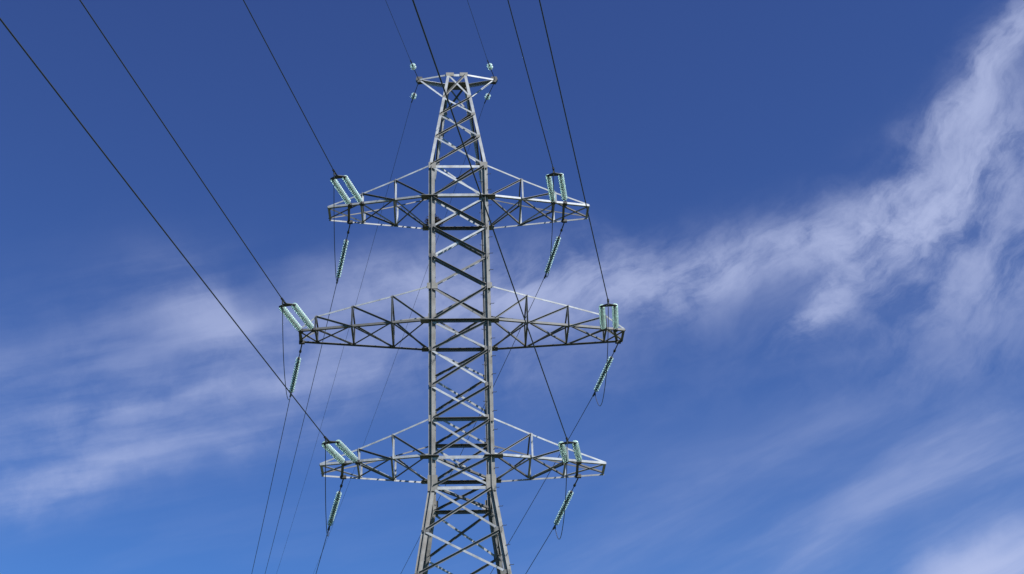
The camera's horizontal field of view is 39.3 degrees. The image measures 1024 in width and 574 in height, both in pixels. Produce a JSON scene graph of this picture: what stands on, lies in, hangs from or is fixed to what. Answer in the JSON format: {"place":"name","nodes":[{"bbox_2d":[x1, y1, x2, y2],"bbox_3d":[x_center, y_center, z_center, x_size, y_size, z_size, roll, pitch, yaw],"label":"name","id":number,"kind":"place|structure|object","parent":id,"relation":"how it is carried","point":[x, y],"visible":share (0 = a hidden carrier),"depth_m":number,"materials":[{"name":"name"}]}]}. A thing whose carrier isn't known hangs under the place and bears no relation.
{"place":"outdoors","nodes":[
{"label":"outdoors","id":0,"kind":"place"},
{"bbox_2d":[0,0,1023,573],"label":"sky","id":1,"kind":"structure","parent":0,"point":[806,216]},
{"label":"ground","id":2,"kind":"structure","parent":0,"visible":0},
{"bbox_2d":[298,72,625,573],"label":"transmission tower","id":3,"kind":"structure","parent":2,"relation":"on","point":[489,481],"depth_m":55.74,"materials":[{"name":"metal"}]},
{"bbox_2d":[289,344,302,396],"bbox_3d":[-8.679,3.412,57.661,0.216,0.789,3.375,6,-32,-13],"label":"insulator string","id":4,"kind":"object","parent":3,"relation":"hanging from","point":[295,374],"visible":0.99,"depth_m":57.70,"materials":[{"name":"glass"}]},
{"bbox_2d":[252,400,289,571],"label":"power line","id":5,"kind":"object","parent":4,"relation":"attached to","point":[271,484],"visible":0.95,"depth_m":65.43,"materials":[{"name":"metal"}]},
{"bbox_2d":[279,298,313,330],"bbox_3d":[-8.222,1.075,54.308,0.734,0.482,2.922,-7,-31,9],"label":"insulator set","id":6,"kind":"object","parent":3,"relation":"attached to","point":[288,315],"visible":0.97,"depth_m":54.31,"materials":[{"name":"glass"}]},
{"bbox_2d":[79,0,281,298],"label":"power line","id":7,"kind":"object","parent":6,"relation":"attached to","point":[175,141],"visible":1,"depth_m":43.63,"materials":[{"name":"metal"}]},
{"bbox_2d":[282,304,290,399],"bbox_3d":[-8.742,2.998,55.571,0.028,1.556,6.767,1,-31,-5],"label":"jumper cable","id":8,"kind":"object","parent":6,"relation":"hanging from","point":[283,350],"visible":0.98,"depth_m":53.91,"materials":[{"name":"metal"}]},
{"bbox_2d":[327,479,343,530],"bbox_3d":[-6.750,8.377,54.947,0.216,0.853,3.383,7,-32,-14],"label":"insulator string","id":9,"kind":"object","parent":3,"relation":"hanging from","point":[334,508],"visible":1,"depth_m":54.99,"materials":[{"name":"glass"}]},
{"bbox_2d":[321,436,357,463],"bbox_3d":[-6.218,5.856,51.291,0.734,0.531,2.932,-8,-31,10],"label":"insulator set","id":10,"kind":"object","parent":3,"relation":"attached to","point":[344,449],"visible":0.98,"depth_m":51.24,"materials":[{"name":"glass"}]},
{"bbox_2d":[0,18,324,436],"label":"power line","id":11,"kind":"object","parent":10,"relation":"attached to","point":[37,67],"visible":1,"depth_m":35.86,"materials":[{"name":"metal"}]},
{"bbox_2d":[325,443,329,535],"bbox_3d":[-6.791,7.894,52.691,0.028,1.561,7.127,1,-31,-5],"label":"jumper cable","id":12,"kind":"object","parent":10,"relation":"hanging from","point":[325,489],"visible":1,"depth_m":50.81,"materials":[{"name":"metal"}]},
{"bbox_2d":[336,224,350,283],"bbox_3d":[-7.143,-1.365,60.783,0.216,1.010,3.377,6,-32,-14],"label":"insulator string","id":13,"kind":"object","parent":3,"relation":"hanging from","point":[342,259],"visible":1,"depth_m":60.87,"materials":[{"name":"glass"}]},
{"bbox_2d":[265,284,336,572],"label":"power line","id":14,"kind":"object","parent":13,"relation":"attached to","point":[302,425],"visible":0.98,"depth_m":72.63,"materials":[{"name":"metal"}]},
{"bbox_2d":[330,169,361,204],"bbox_3d":[-6.660,-3.939,57.174,0.734,0.553,2.929,-8,-31,9],"label":"insulator set","id":15,"kind":"object","parent":3,"relation":"attached to","point":[341,191],"visible":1,"depth_m":57.15,"materials":[{"name":"glass"}]},
{"bbox_2d":[243,0,333,169],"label":"power line","id":16,"kind":"object","parent":15,"relation":"attached to","point":[287,82],"visible":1,"depth_m":50.69,"materials":[{"name":"metal"}]},
{"bbox_2d":[334,222,337,281],"bbox_3d":[-7.201,-1.903,58.568,0.028,1.543,7.110,1,-31,-5],"label":"jumper cable","id":17,"kind":"object","parent":15,"relation":"hanging from","point":[334,250],"visible":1,"depth_m":57.74,"materials":[{"name":"metal"}]},
{"bbox_2d":[410,61,418,79],"bbox_3d":[-4.215,-9.368,62.116,0.250,0.256,1.458,-7,-31,8],"label":"disc insulator","id":18,"kind":"object","parent":3,"relation":"attached to","point":[412,66],"visible":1,"depth_m":61.86,"materials":[{"name":"glass"}]},
{"bbox_2d":[411,84,417,102],"bbox_3d":[-4.288,-8.615,63.505,0.250,0.245,1.463,7,-32,-14],"label":"disc insulator","id":19,"kind":"object","parent":3,"relation":"attached to","point":[413,95],"visible":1,"depth_m":63.62,"materials":[{"name":"glass"}]},
{"bbox_2d":[277,105,410,570],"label":"earth wire","id":20,"kind":"object","parent":19,"relation":"attached to","point":[350,323],"visible":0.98,"depth_m":79.86,"materials":[{"name":"metal"}]},
{"bbox_2d":[424,215,442,226],"bbox_3d":[-3.297,-2.744,60.264,0.791,0.571,0.755,-19,-35,26],"label":"bird nest","id":21,"kind":"object","parent":3,"relation":"on","point":[438,219],"visible":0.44,"depth_m":60.18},
{"bbox_2d":[484,84,493,103],"bbox_3d":[-0.992,-8.609,63.630,0.250,0.251,1.486,9,-33,-17],"label":"disc insulator","id":22,"kind":"object","parent":3,"relation":"attached to","point":[487,96],"visible":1,"depth_m":63.76,"materials":[{"name":"glass"}]},
{"bbox_2d":[313,106,483,573],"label":"earth wire","id":23,"kind":"object","parent":22,"relation":"attached to","point":[403,335],"visible":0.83,"depth_m":81.77,"materials":[{"name":"metal"}]},
{"bbox_2d":[487,61,494,78],"bbox_3d":[-0.900,-9.391,62.259,0.250,0.257,1.466,-8,-31,9],"label":"disc insulator","id":24,"kind":"object","parent":3,"relation":"attached to","point":[489,66],"visible":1,"depth_m":62.00,"materials":[{"name":"glass"}]},
{"bbox_2d":[544,223,564,278],"bbox_3d":[1.801,-1.507,61.242,0.216,0.853,3.363,6,-32,-13],"label":"insulator string","id":25,"kind":"object","parent":3,"relation":"hanging from","point":[555,248],"visible":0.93,"depth_m":61.28,"materials":[{"name":"glass"}]},
{"bbox_2d":[401,279,543,572],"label":"power line","id":26,"kind":"object","parent":25,"relation":"attached to","point":[484,404],"visible":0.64,"depth_m":69.97,"materials":[{"name":"metal"}]},
{"bbox_2d":[546,167,566,201],"bbox_3d":[1.776,-4.048,57.551,0.734,0.555,2.877,-5,-31,5],"label":"insulator set","id":27,"kind":"object","parent":3,"relation":"attached to","point":[549,182],"visible":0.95,"depth_m":57.43,"materials":[{"name":"glass"}]},
{"bbox_2d":[507,0,552,167],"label":"power line","id":28,"kind":"object","parent":27,"relation":"attached to","point":[529,81],"visible":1,"depth_m":51.12,"materials":[{"name":"metal"}]},
{"bbox_2d":[547,173,553,276],"bbox_3d":[1.568,-2.039,58.995,0.028,1.464,7.136,-1,-31,-2],"label":"jumper cable","id":29,"kind":"object","parent":27,"relation":"hanging from","point":[552,222],"visible":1,"depth_m":57.34,"materials":[{"name":"metal"}]},
{"bbox_2d":[553,478,578,529],"bbox_3d":[2.062,8.400,55.306,0.216,0.866,3.383,7,-32,-14],"label":"insulator string","id":30,"kind":"object","parent":3,"relation":"hanging from","point":[563,506],"visible":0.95,"depth_m":55.37,"materials":[{"name":"glass"}]},
{"bbox_2d":[526,529,552,572],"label":"power line","id":31,"kind":"object","parent":30,"relation":"hanging from","point":[539,551],"visible":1,"depth_m":58.33,"materials":[{"name":"metal"}]},
{"bbox_2d":[558,437,581,462],"bbox_3d":[2.081,5.893,51.576,0.734,0.609,2.878,-5,-31,5],"label":"insulator set","id":32,"kind":"object","parent":3,"relation":"attached to","point":[576,450],"visible":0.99,"depth_m":51.39,"materials":[{"name":"glass"}]},
{"bbox_2d":[412,0,566,437],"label":"power line","id":33,"kind":"object","parent":32,"relation":"attached to","point":[483,200],"visible":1,"depth_m":36.36,"materials":[{"name":"metal"}]},
{"bbox_2d":[555,444,567,538],"bbox_3d":[1.835,8.042,52.946,0.028,1.720,7.154,0,-31,-3],"label":"jumper cable","id":34,"kind":"object","parent":32,"relation":"hanging from","point":[565,497],"visible":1,"depth_m":51.19,"materials":[{"name":"metal"}]},
{"bbox_2d":[592,344,617,396],"bbox_3d":[3.785,3.413,58.171,0.216,0.799,3.378,6,-32,-14],"label":"insulator string","id":35,"kind":"object","parent":3,"relation":"hanging from","point":[602,376],"visible":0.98,"depth_m":58.31,"materials":[{"name":"glass"}]},
{"bbox_2d":[490,396,592,573],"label":"power line","id":36,"kind":"object","parent":35,"relation":"attached to","point":[547,476],"visible":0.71,"depth_m":66.28,"materials":[{"name":"metal"}]},
{"bbox_2d":[599,299,618,328],"bbox_3d":[3.692,1.084,54.718,0.734,0.571,2.866,-4,-31,3],"label":"insulator set","id":37,"kind":"object","parent":3,"relation":"attached to","point":[615,319],"visible":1,"depth_m":54.65,"materials":[{"name":"glass"}]},
{"bbox_2d":[539,0,607,299],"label":"power line","id":38,"kind":"object","parent":37,"relation":"attached to","point":[571,142],"visible":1,"depth_m":44.20,"materials":[{"name":"metal"}]},
{"bbox_2d":[595,305,608,405],"bbox_3d":[3.530,3.232,55.898,0.028,1.956,6.823,-1,-31,-2],"label":"jumper cable","id":39,"kind":"object","parent":37,"relation":"hanging from","point":[607,359],"visible":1,"depth_m":54.11,"materials":[{"name":"metal"}]}
]}

